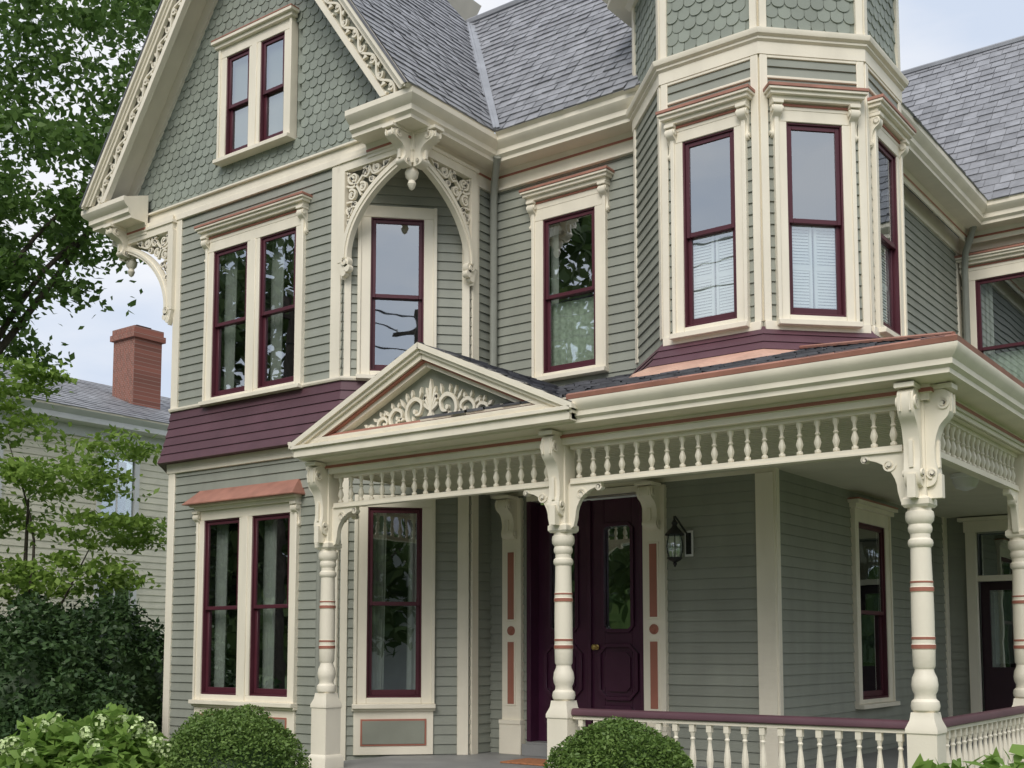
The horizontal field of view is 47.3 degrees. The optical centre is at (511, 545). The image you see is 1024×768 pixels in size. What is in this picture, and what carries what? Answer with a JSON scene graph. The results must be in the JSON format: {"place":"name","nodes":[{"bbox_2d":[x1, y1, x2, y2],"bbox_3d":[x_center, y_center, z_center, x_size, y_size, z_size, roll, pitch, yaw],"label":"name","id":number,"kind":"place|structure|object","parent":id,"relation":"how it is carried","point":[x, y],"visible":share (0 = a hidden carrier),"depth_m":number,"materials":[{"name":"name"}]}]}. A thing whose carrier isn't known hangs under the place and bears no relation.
{"place":"outdoors","nodes":[
{"label":"outdoors","id":0,"kind":"place"},
{"bbox_2d":[0,325,170,639],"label":"neighbouring house","id":1,"kind":"structure","parent":0,"point":[131,399],"depth_m":28.15,"materials":[{"name":"beige wood"}]},
{"bbox_2d":[0,427,4,498],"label":"window","id":2,"kind":"structure","parent":1,"relation":"in","point":[1,451],"depth_m":25.44,"materials":[{"name":"white glass"}]},
{"bbox_2d":[91,576,136,623],"bbox_3d":[-9.484,1.624,27.622,0.410,1.800,1.300,-4,-6,36],"label":"window","id":3,"kind":"structure","parent":1,"relation":"in","point":[114,593],"depth_m":27.86,"materials":[{"name":"white glass"}]},
{"bbox_2d":[95,447,139,525],"bbox_3d":[-9.484,-1.365,27.884,0.410,1.800,1.300,-4,-6,36],"label":"window","id":4,"kind":"structure","parent":1,"relation":"in","point":[119,504],"depth_m":28.16,"materials":[{"name":"white glass"}]},
{"bbox_2d":[0,0,1023,469],"label":"sky","id":5,"kind":"structure","parent":0,"point":[930,31],"materials":[{"name":"white"}]},
{"bbox_2d":[500,758,546,765],"bbox_3d":[0.341,2.281,12.300,0.800,0.017,0.500,-4,-6,36],"label":"door mat","id":6,"kind":"object","parent":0,"point":[532,761],"depth_m":12.32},
{"label":"ground","id":7,"kind":"structure","parent":0,"visible":0},
{"bbox_2d":[8,589,103,632],"bbox_3d":[-7.002,2.044,17.719,2.679,2.782,2.273,-4,-6,36],"label":"yew shrub","id":8,"kind":"object","parent":7,"relation":"on","point":[70,605],"visible":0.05,"depth_m":17.51,"materials":[{"name":"green plant"}]},
{"bbox_2d":[0,591,126,755],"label":"yew shrub","id":9,"kind":"object","parent":7,"relation":"on","point":[34,648],"visible":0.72,"depth_m":14.84,"materials":[{"name":"green plant"}]},
{"bbox_2d":[0,665,149,767],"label":"yew shrub","id":10,"kind":"object","parent":7,"relation":"on","point":[70,696],"visible":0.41,"depth_m":14.03,"materials":[{"name":"green plant"}]},
{"bbox_2d":[0,0,161,483],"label":"shade tree","id":11,"kind":"object","parent":7,"relation":"on","point":[17,265],"visible":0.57,"depth_m":19.82,"materials":[{"name":"green plant"}]},
{"bbox_2d":[0,350,166,614],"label":"maple tree","id":12,"kind":"object","parent":7,"relation":"on","point":[19,471],"visible":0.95,"depth_m":17.90,"materials":[{"name":"green plant"}]},
{"bbox_2d":[0,702,172,767],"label":"hydrangea bush","id":13,"kind":"object","parent":7,"relation":"on","point":[99,739],"visible":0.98,"depth_m":9.08,"materials":[{"name":"green plant"}]},
{"bbox_2d":[46,592,164,744],"bbox_3d":[-5.792,2.001,16.953,2.426,2.660,2.489,2,-5,-17],"label":"yew shrub","id":14,"kind":"object","parent":7,"relation":"on","point":[143,658],"visible":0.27,"depth_m":16.64,"materials":[{"name":"green plant"}]},
{"bbox_2d":[157,703,311,767],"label":"boxwood bush","id":15,"kind":"object","parent":7,"relation":"on","point":[243,737],"visible":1,"depth_m":9.09,"materials":[{"name":"green plant"}]},
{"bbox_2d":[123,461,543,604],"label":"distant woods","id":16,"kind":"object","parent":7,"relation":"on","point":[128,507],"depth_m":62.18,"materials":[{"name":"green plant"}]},
{"bbox_2d":[79,0,1023,767],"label":"victorian house","id":17,"kind":"structure","parent":7,"relation":"on","point":[695,328],"depth_m":13.26,"materials":[{"name":"grey wood"}]},
{"bbox_2d":[182,479,304,737],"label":"window","id":18,"kind":"structure","parent":17,"relation":"in","point":[245,649],"depth_m":14.29,"materials":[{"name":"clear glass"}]},
{"bbox_2d":[194,191,312,406],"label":"window","id":19,"kind":"structure","parent":17,"relation":"in","point":[255,260],"depth_m":14.57,"materials":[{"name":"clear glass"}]},
{"bbox_2d":[211,3,299,166],"bbox_3d":[-3.242,-5.755,14.708,1.510,1.650,0.205,-4,-6,36],"label":"window","id":20,"kind":"structure","parent":17,"relation":"in","point":[252,39],"depth_m":14.66,"materials":[{"name":"beige wood"}]},
{"bbox_2d":[352,494,435,754],"bbox_3d":[-1.404,0.926,13.739,0.940,2.950,1.020,1,-5,-8],"label":"window","id":21,"kind":"structure","parent":17,"relation":"in","point":[393,706],"depth_m":13.38,"materials":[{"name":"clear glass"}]},
{"bbox_2d":[356,205,436,379],"bbox_3d":[-1.404,-2.914,14.075,0.940,2.080,1.020,1,-5,-8],"label":"window","id":22,"kind":"structure","parent":17,"relation":"in","point":[397,279],"depth_m":13.76,"materials":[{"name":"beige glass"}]},
{"bbox_2d":[519,165,614,381],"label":"window","id":23,"kind":"structure","parent":17,"relation":"in","point":[568,215],"depth_m":13.57,"materials":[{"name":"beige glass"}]},
{"bbox_2d":[522,486,643,756],"bbox_3d":[0.874,0.868,13.076,1.560,2.970,0.500,-4,-6,36],"label":"front door","id":24,"kind":"structure","parent":17,"relation":"in","point":[607,666],"depth_m":13.11,"materials":[{"name":"purple wood"}]},
{"bbox_2d":[655,84,754,340],"bbox_3d":[2.134,-3.127,11.559,0.991,2.285,1.085,-4,-6,36],"label":"window","id":25,"kind":"structure","parent":17,"relation":"in","point":[707,137],"depth_m":11.35,"materials":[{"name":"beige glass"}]},
{"bbox_2d":[763,81,868,328],"bbox_3d":[2.804,-3.142,11.391,0.991,2.285,1.085,1,-5,-8],"label":"window","id":26,"kind":"structure","parent":17,"relation":"in","point":[804,118],"depth_m":11.03,"materials":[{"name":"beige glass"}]},
{"bbox_2d":[792,93,916,341],"bbox_3d":[3.396,-3.111,11.744,1.085,2.285,0.991,-4,-6,36],"label":"window","id":27,"kind":"structure","parent":17,"relation":"in","point":[890,131],"depth_m":11.67,"materials":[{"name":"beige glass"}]},
{"bbox_2d":[847,497,899,708],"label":"window","id":28,"kind":"structure","parent":17,"relation":"in","point":[873,635],"depth_m":14.18,"materials":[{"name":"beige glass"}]},
{"bbox_2d":[957,515,1015,737],"bbox_3d":[6.799,1.088,15.761,1.360,3.000,0.330,-4,-6,36],"label":"rear door","id":29,"kind":"structure","parent":17,"relation":"in","point":[999,665],"depth_m":16.00,"materials":[{"name":"wood"}]},
{"bbox_2d":[954,243,1023,382],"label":"window","id":30,"kind":"structure","parent":17,"relation":"in","point":[996,275],"depth_m":16.31,"materials":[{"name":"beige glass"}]},
{"bbox_2d":[543,715,694,767],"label":"boxwood bush","id":31,"kind":"object","parent":7,"relation":"on","point":[613,743],"visible":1,"depth_m":7.94,"materials":[{"name":"green plant"}]},
{"bbox_2d":[912,744,1023,767],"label":"hydrangea bush","id":32,"kind":"object","parent":7,"relation":"on","point":[995,760],"visible":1,"depth_m":5.97,"materials":[{"name":"green plant"}]}
]}

